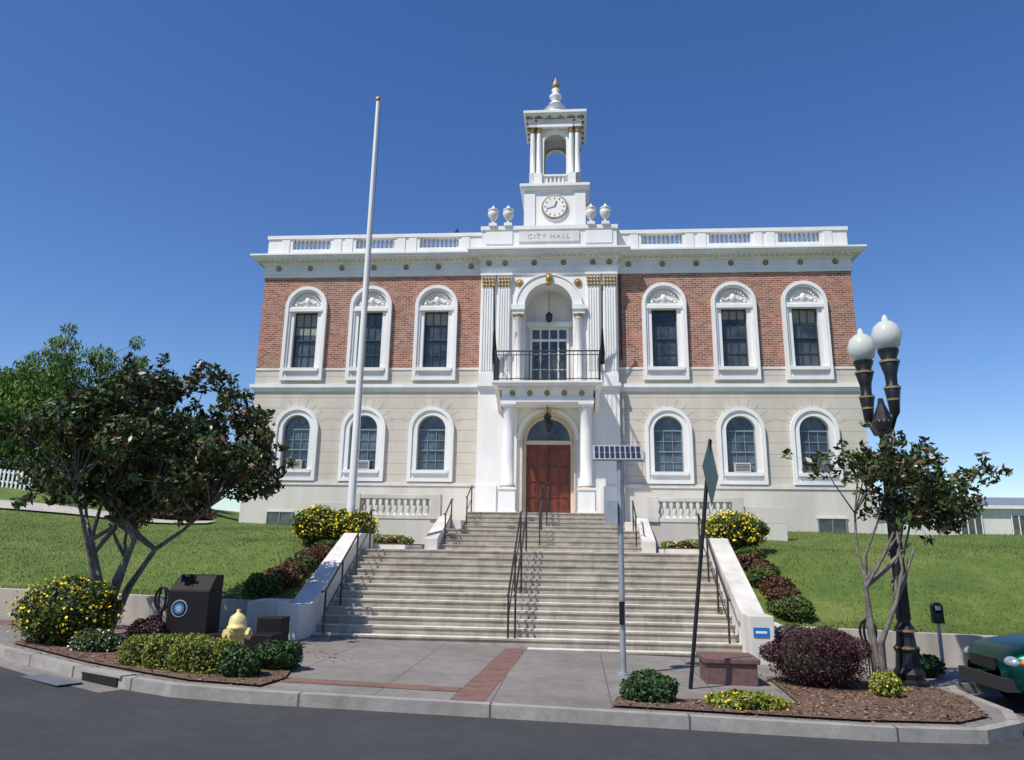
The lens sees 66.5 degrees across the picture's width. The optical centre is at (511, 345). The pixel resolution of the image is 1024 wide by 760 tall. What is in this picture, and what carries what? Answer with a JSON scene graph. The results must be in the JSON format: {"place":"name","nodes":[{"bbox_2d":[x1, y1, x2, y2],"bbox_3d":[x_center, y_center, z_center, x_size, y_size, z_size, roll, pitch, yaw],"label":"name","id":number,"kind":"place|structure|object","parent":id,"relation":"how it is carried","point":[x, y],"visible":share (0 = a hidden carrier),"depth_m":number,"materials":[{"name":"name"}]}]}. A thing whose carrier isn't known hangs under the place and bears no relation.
{"place":"outdoors","nodes":[
{"label":"outdoors","id":0,"kind":"place"},
{"bbox_2d":[0,616,1006,727],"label":"sidewalk","id":1,"kind":"structure","parent":0,"point":[563,678],"depth_m":11.81,"materials":[{"name":"concrete"}]},
{"bbox_2d":[0,620,126,631],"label":"brick band","id":2,"kind":"object","parent":1,"relation":"on","point":[117,628],"depth_m":15.55,"materials":[{"name":"red brick"}]},
{"bbox_2d":[0,352,295,630],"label":"magnolia tree","id":3,"kind":"object","parent":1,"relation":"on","point":[119,441],"visible":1,"depth_m":14.49,"materials":[{"name":"green plant"}]},
{"bbox_2d":[13,637,290,684],"bbox_3d":[-5.641,4.918,12.554,6.899,0.137,2.646,-10,-18,36],"label":"mulch bed","id":4,"kind":"object","parent":1,"relation":"on","point":[284,672],"visible":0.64,"depth_m":11.04,"materials":[{"name":"brown wood"}]},
{"bbox_2d":[4,574,126,644],"bbox_3d":[-7.546,4.494,13.239,1.944,1.194,1.586,0,-15,5],"label":"flowering bush","id":5,"kind":"object","parent":4,"relation":"on","point":[64,609],"visible":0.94,"depth_m":12.87,"materials":[{"name":"green plant"}]},
{"bbox_2d":[67,628,120,652],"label":"white flower shrub","id":6,"kind":"object","parent":4,"relation":"on","point":[92,640],"visible":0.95,"depth_m":12.26,"materials":[{"name":"green plant"}]},
{"bbox_2d":[124,614,167,645],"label":"burgundy shrub","id":7,"kind":"object","parent":4,"relation":"on","point":[153,624],"visible":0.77,"depth_m":12.89,"materials":[{"name":"purple plant"}]},
{"bbox_2d":[154,586,169,617],"bbox_3d":[-6.163,4.723,13.679,0.266,0.968,0.175,8,-16,-25],"label":"ring bollard","id":8,"kind":"object","parent":4,"relation":"on","point":[157,604],"visible":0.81,"depth_m":13.73,"materials":[{"name":"black metal"}]},
{"bbox_2d":[117,632,239,673],"bbox_3d":[-4.762,4.405,11.199,1.818,0.515,0.991,0,-15,5],"label":"boxwood hedge","id":9,"kind":"object","parent":4,"relation":"on","point":[199,653],"visible":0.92,"depth_m":10.94,"materials":[{"name":"green plant"}]},
{"bbox_2d":[165,574,289,647],"bbox_3d":[-4.854,4.622,13.505,1.860,1.250,0.978,0,-15,5],"label":"granite monument","id":10,"kind":"object","parent":4,"relation":"on","point":[194,603],"visible":0.79,"depth_m":13.18,"materials":[{"name":"stone"}]},
{"bbox_2d":[222,609,251,644],"bbox_3d":[-4.277,4.517,12.173,0.435,0.760,0.454,0,-15,5],"label":"fire hydrant","id":11,"kind":"object","parent":4,"relation":"on","point":[238,629],"visible":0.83,"depth_m":12.11,"materials":[{"name":"yellow metal"}]},
{"bbox_2d":[217,643,262,677],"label":"green shrub","id":12,"kind":"object","parent":4,"relation":"on","point":[241,660],"visible":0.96,"depth_m":10.60,"materials":[{"name":"green plant"}]},
{"bbox_2d":[252,639,303,670],"bbox_3d":[-3.476,4.581,11.508,0.823,0.506,0.810,0,-15,5],"label":"green shrub","id":13,"kind":"object","parent":4,"relation":"on","point":[279,654],"visible":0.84,"depth_m":11.32,"materials":[{"name":"green plant"}]},
{"bbox_2d":[280,677,460,691],"bbox_3d":[-1.900,4.578,10.538,2.410,0.058,0.350,0,-15,5],"label":"brick band","id":14,"kind":"object","parent":1,"relation":"on","point":[375,684],"visible":1,"depth_m":10.53,"materials":[{"name":"red brick"}]},
{"bbox_2d":[450,648,525,700],"bbox_3d":[-0.252,5.108,12.321,0.440,0.015,5.400,-1,-15,7],"label":"brick band","id":15,"kind":"object","parent":1,"relation":"on","point":[482,684],"visible":1,"depth_m":11.47,"materials":[{"name":"red brick"}]},
{"bbox_2d":[12,632,969,694],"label":"fallen leaves","id":16,"kind":"object","parent":1,"relation":"on","point":[371,646],"visible":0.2,"depth_m":12.78,"materials":[{"name":"brown plant"}]},
{"bbox_2d":[15,636,991,724],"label":"wood chips","id":17,"kind":"object","parent":1,"relation":"on","point":[904,716],"visible":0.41,"depth_m":10.49,"materials":[{"name":"brown wood"}]},
{"bbox_2d":[593,445,643,675],"bbox_3d":[1.760,3.431,12.739,0.840,3.623,0.249,0,-15,5],"label":"solar powered signpost","id":18,"kind":"object","parent":1,"relation":"on","point":[619,454],"visible":0.99,"depth_m":12.84,"materials":[{"name":"metal"}]},
{"bbox_2d":[688,437,717,688],"bbox_3d":[2.836,3.199,11.702,0.464,3.632,1.056,-7,-17,28],"label":"traffic sign","id":19,"kind":"object","parent":1,"relation":"on","point":[710,472],"visible":1,"depth_m":11.71,"materials":[{"name":"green metal"}]},
{"bbox_2d":[696,651,759,686],"bbox_3d":[3.341,5.027,12.086,0.840,0.430,0.800,0,-15,5],"label":"stone seat","id":20,"kind":"object","parent":1,"relation":"on","point":[730,668],"visible":0.83,"depth_m":11.75,"materials":[{"name":"stone"}]},
{"bbox_2d":[612,676,987,721],"bbox_3d":[3.945,4.962,11.198,5.150,0.124,3.650,0,-15,5],"label":"mulch bed","id":21,"kind":"object","parent":1,"relation":"on","point":[793,707],"visible":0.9,"depth_m":10.27,"materials":[{"name":"brown wood"}]},
{"bbox_2d":[619,668,679,702],"bbox_3d":[1.792,4.486,10.200,0.790,0.490,0.680,0,-15,5],"label":"green shrub","id":22,"kind":"object","parent":21,"relation":"on","point":[648,685],"visible":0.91,"depth_m":10.02,"materials":[{"name":"green plant"}]},
{"bbox_2d":[704,688,791,710],"bbox_3d":[3.017,4.547,9.947,1.128,0.290,0.680,0,-15,5],"label":"yellow flower shrub","id":23,"kind":"object","parent":21,"relation":"on","point":[744,699],"visible":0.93,"depth_m":9.82,"materials":[{"name":"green plant"}]},
{"bbox_2d":[758,623,873,688],"bbox_3d":[4.684,4.820,12.060,1.501,0.959,1.569,10,-17,-31],"label":"burgundy bush","id":24,"kind":"object","parent":21,"relation":"on","point":[819,656],"visible":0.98,"depth_m":11.66,"materials":[{"name":"purple plant"}]},
{"bbox_2d":[859,618,877,678],"bbox_3d":[5.916,5.016,12.913,0.266,0.968,0.175,8,-16,-25],"label":"ring bollard","id":25,"kind":"object","parent":21,"relation":"on","point":[871,666],"visible":0.37,"depth_m":12.95,"materials":[{"name":"black metal"}]},
{"bbox_2d":[868,670,906,697],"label":"yellow flower shrub","id":26,"kind":"object","parent":21,"relation":"on","point":[888,684],"visible":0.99,"depth_m":11.07,"materials":[{"name":"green plant"}]},
{"bbox_2d":[847,315,929,687],"bbox_3d":[6.313,2.473,13.030,0.549,5.980,1.326,3,-15,-6],"label":"street lamp","id":27,"kind":"object","parent":21,"relation":"on","point":[885,339],"visible":0.91,"depth_m":13.04,"materials":[{"name":"black metal"}]},
{"bbox_2d":[781,421,1013,671],"bbox_3d":[6.320,3.340,12.527,2.388,4.226,2.899,15,-20,-42],"label":"magnolia tree","id":28,"kind":"object","parent":1,"relation":"on","point":[947,500],"visible":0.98,"depth_m":12.42,"materials":[{"name":"green plant"}]},
{"bbox_2d":[919,652,946,677],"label":"green shrub","id":29,"kind":"object","parent":1,"relation":"on","point":[932,666],"visible":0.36,"depth_m":13.32,"materials":[{"name":"green plant"}]},
{"bbox_2d":[930,602,947,675],"bbox_3d":[7.600,5.201,13.866,0.180,1.220,0.133,0,-15,5],"label":"parking meter","id":30,"kind":"object","parent":1,"relation":"on","point":[937,613],"visible":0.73,"depth_m":13.89,"materials":[{"name":"metal"}]},
{"bbox_2d":[0,667,1023,759],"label":"road","id":31,"kind":"structure","parent":0,"point":[40,721],"depth_m":8.53,"materials":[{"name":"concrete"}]},
{"bbox_2d":[22,667,135,686],"bbox_3d":[-5.992,4.539,10.704,1.706,0.146,0.721,-9,-17,32],"label":"storm drain","id":32,"kind":"object","parent":31,"relation":"on","point":[105,676],"visible":1,"depth_m":10.63,"materials":[{"name":"grey concrete"}]},
{"bbox_2d":[0,644,1023,743],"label":"kerb","id":33,"kind":"structure","parent":31,"relation":"on","point":[22,661],"depth_m":9.55,"materials":[{"name":"concrete"}]},
{"bbox_2d":[958,633,1023,698],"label":"parked car","id":34,"kind":"object","parent":31,"relation":"on","point":[996,662],"visible":1,"depth_m":11.70,"materials":[{"name":"teal paint"}]},
{"bbox_2d":[0,486,1023,635],"bbox_3d":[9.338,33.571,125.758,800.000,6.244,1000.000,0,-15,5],"label":"ground","id":35,"kind":"structure","parent":0,"point":[8,493],"depth_m":19.18,"materials":[{"name":"green plant"}]},
{"bbox_2d":[0,469,32,489],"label":"picket fence","id":36,"kind":"object","parent":35,"relation":"on","point":[9,472],"visible":0.56,"depth_m":33.44,"materials":[{"name":"white paint"}]},
{"bbox_2d":[0,454,43,487],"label":"hillside shrub","id":37,"kind":"object","parent":35,"relation":"on","point":[11,462],"visible":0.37,"depth_m":34.52,"materials":[{"name":"green plant"}]},
{"bbox_2d":[0,322,151,489],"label":"willow tree","id":38,"kind":"object","parent":35,"relation":"on","point":[20,391],"visible":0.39,"depth_m":43.93,"materials":[{"name":"green plant"}]},
{"bbox_2d":[0,500,212,522],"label":"footpath","id":39,"kind":"structure","parent":35,"relation":"on","point":[45,507],"depth_m":28.85,"materials":[{"name":"grey concrete"}]},
{"bbox_2d":[0,588,250,627],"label":"retaining wall","id":40,"kind":"structure","parent":35,"relation":"on","point":[137,606],"depth_m":16.60,"materials":[{"name":"concrete"}]},
{"bbox_2d":[140,439,228,498],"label":"background tree","id":41,"kind":"object","parent":35,"relation":"on","point":[196,487],"visible":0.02,"depth_m":40.54,"materials":[{"name":"green plant"}]},
{"bbox_2d":[153,502,218,520],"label":"hillside shrub","id":42,"kind":"object","parent":35,"relation":"on","point":[207,516],"visible":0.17,"depth_m":29.84,"materials":[{"name":"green plant"}]},
{"bbox_2d":[242,571,283,597],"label":"shrub","id":43,"kind":"object","parent":35,"relation":"on","point":[259,584],"visible":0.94,"depth_m":17.07,"materials":[{"name":"green plant"}]},
{"bbox_2d":[264,565,304,588],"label":"rusty groundcover","id":44,"kind":"object","parent":35,"relation":"on","point":[292,576],"visible":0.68,"depth_m":17.59,"materials":[{"name":"brown plant"}]},
{"bbox_2d":[276,560,309,577],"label":"rusty groundcover","id":45,"kind":"object","parent":35,"relation":"on","point":[302,567],"visible":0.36,"depth_m":18.24,"materials":[{"name":"brown plant"}]},
{"bbox_2d":[285,555,316,571],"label":"rusty groundcover","id":46,"kind":"object","parent":35,"relation":"on","point":[309,561],"visible":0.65,"depth_m":18.73,"materials":[{"name":"green plant"}]},
{"bbox_2d":[294,548,324,565],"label":"rusty groundcover","id":47,"kind":"object","parent":35,"relation":"on","point":[317,555],"visible":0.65,"depth_m":19.28,"materials":[{"name":"brown plant"}]},
{"bbox_2d":[290,504,338,543],"bbox_3d":[-5.259,4.922,21.433,1.535,1.124,1.610,0,-15,5],"label":"flowering bush","id":48,"kind":"object","parent":35,"relation":"on","point":[313,524],"visible":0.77,"depth_m":20.98,"materials":[{"name":"green plant"}]},
{"bbox_2d":[310,544,331,558],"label":"rusty groundcover","id":49,"kind":"object","parent":35,"relation":"on","point":[325,550],"visible":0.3,"depth_m":19.76,"materials":[{"name":"brown plant"}]},
{"bbox_2d":[314,539,337,547],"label":"rusty groundcover","id":50,"kind":"object","parent":35,"relation":"on","point":[331,543],"visible":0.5,"depth_m":20.28,"materials":[{"name":"green plant"}]},
{"bbox_2d":[331,508,380,540],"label":"flowering bush","id":51,"kind":"object","parent":35,"relation":"on","point":[345,521],"visible":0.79,"depth_m":21.01,"materials":[{"name":"yellow plant"}]},
{"bbox_2d":[347,97,380,512],"bbox_3d":[-4.335,-1.199,22.961,0.320,13.770,0.320,0,-15,5],"label":"flagpole","id":52,"kind":"object","parent":35,"relation":"on","point":[352,490],"visible":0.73,"depth_m":22.60,"materials":[{"name":"white metal"}]},
{"bbox_2d":[246,493,787,664],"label":"stair side walls","id":53,"kind":"structure","parent":35,"relation":"on","point":[303,608],"depth_m":19.89,"materials":[{"name":"concrete"}]},
{"bbox_2d":[753,627,769,636],"bbox_3d":[4.537,5.223,14.204,0.280,0.160,0.017,0,-15,5],"label":"notice plate","id":54,"kind":"object","parent":53,"relation":"attached to","point":[760,632],"visible":1,"depth_m":14.20,"materials":[{"name":"blue paint"}]},
{"bbox_2d":[311,512,741,657],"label":"entrance stairs","id":55,"kind":"structure","parent":35,"relation":"on","point":[454,589],"depth_m":17.06,"materials":[{"name":"concrete"}]},
{"bbox_2d":[321,485,730,643],"bbox_3d":[0.654,5.321,20.968,8.044,3.902,11.252,0,-15,5],"label":"stair handrail","id":56,"kind":"object","parent":55,"relation":"on","point":[515,580],"visible":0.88,"depth_m":17.32,"materials":[{"name":"metal"}]},
{"bbox_2d":[373,543,698,553],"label":"walls","id":57,"kind":"structure","parent":35,"relation":"on","point":[422,546],"depth_m":20.45,"materials":[{"name":"concrete"}]},
{"bbox_2d":[373,536,386,542],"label":"bedding plants","id":58,"kind":"object","parent":57,"relation":"on","point":[378,539],"visible":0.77,"depth_m":21.00,"materials":[{"name":"green plant"}]},
{"bbox_2d":[386,536,400,543],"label":"bedding plants","id":59,"kind":"object","parent":57,"relation":"on","point":[392,539],"visible":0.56,"depth_m":21.16,"materials":[{"name":"brown plant"}]},
{"bbox_2d":[397,536,414,544],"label":"bedding plants","id":60,"kind":"object","parent":57,"relation":"on","point":[405,540],"visible":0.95,"depth_m":20.89,"materials":[{"name":"green plant"}]},
{"bbox_2d":[659,541,676,548],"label":"bedding plants","id":61,"kind":"object","parent":57,"relation":"on","point":[667,544],"visible":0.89,"depth_m":20.60,"materials":[{"name":"green plant"}]},
{"bbox_2d":[676,541,692,547],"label":"bedding plants","id":62,"kind":"object","parent":57,"relation":"on","point":[683,544],"visible":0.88,"depth_m":20.22,"materials":[{"name":"brown plant"}]},
{"bbox_2d":[692,540,698,547],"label":"bedding plants","id":63,"kind":"object","parent":57,"relation":"on","point":[695,544],"visible":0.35,"depth_m":20.31,"materials":[{"name":"green plant"}]},
{"bbox_2d":[239,77,878,533],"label":"city hall","id":64,"kind":"structure","parent":35,"relation":"on","point":[509,367],"depth_m":31.21,"materials":[{"name":"white paint"}]},
{"bbox_2d":[266,309,847,532],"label":"windows and doors","id":65,"kind":"structure","parent":64,"relation":"in","point":[548,450],"depth_m":30.96,"materials":[{"name":"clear glass"}]},
{"bbox_2d":[696,509,770,550],"bbox_3d":[5.844,4.891,20.663,1.943,1.132,1.670,0,-15,5],"label":"flowering bush","id":66,"kind":"object","parent":35,"relation":"on","point":[740,530],"visible":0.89,"depth_m":20.17,"materials":[{"name":"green plant"}]},
{"bbox_2d":[736,552,765,570],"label":"rusty groundcover","id":67,"kind":"object","parent":35,"relation":"on","point":[747,560],"visible":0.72,"depth_m":18.82,"materials":[{"name":"brown plant"}]},
{"bbox_2d":[734,546,767,557],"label":"shrub","id":68,"kind":"object","parent":35,"relation":"on","point":[748,549],"visible":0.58,"depth_m":19.43,"materials":[{"name":"green plant"}]},
{"bbox_2d":[744,566,777,587],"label":"shrub","id":69,"kind":"object","parent":35,"relation":"on","point":[755,576],"visible":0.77,"depth_m":17.78,"materials":[{"name":"green plant"}]},
{"bbox_2d":[748,562,781,575],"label":"rusty groundcover","id":70,"kind":"object","parent":35,"relation":"on","point":[764,565],"visible":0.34,"depth_m":18.37,"materials":[{"name":"brown plant"}]},
{"bbox_2d":[759,575,796,594],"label":"rusty groundcover","id":71,"kind":"object","parent":35,"relation":"on","point":[775,581],"visible":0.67,"depth_m":17.23,"materials":[{"name":"brown plant"}]},
{"bbox_2d":[763,587,803,603],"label":"rusty groundcover","id":72,"kind":"object","parent":35,"relation":"on","point":[776,593],"visible":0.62,"depth_m":16.75,"materials":[{"name":"brown plant"}]},
{"bbox_2d":[765,594,815,621],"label":"green shrub","id":73,"kind":"object","parent":35,"relation":"on","point":[796,608],"visible":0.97,"depth_m":16.07,"materials":[{"name":"green plant"}]},
{"bbox_2d":[784,625,995,665],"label":"retaining wall","id":74,"kind":"structure","parent":35,"relation":"on","point":[954,645],"depth_m":15.21,"materials":[{"name":"concrete"}]},
{"bbox_2d":[897,478,936,498],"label":"background tree","id":75,"kind":"object","parent":35,"relation":"on","point":[911,488],"visible":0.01,"depth_m":67.44,"materials":[{"name":"green plant"}]},
{"bbox_2d":[877,497,1023,534],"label":"white bungalow","id":76,"kind":"object","parent":35,"relation":"on","point":[1001,515],"visible":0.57,"depth_m":47.18,"materials":[{"name":"wood"}]},
{"bbox_2d":[0,0,1023,511],"label":"sky","id":77,"kind":"structure","parent":0,"point":[149,148],"materials":[{"name":"blue"}]}
]}

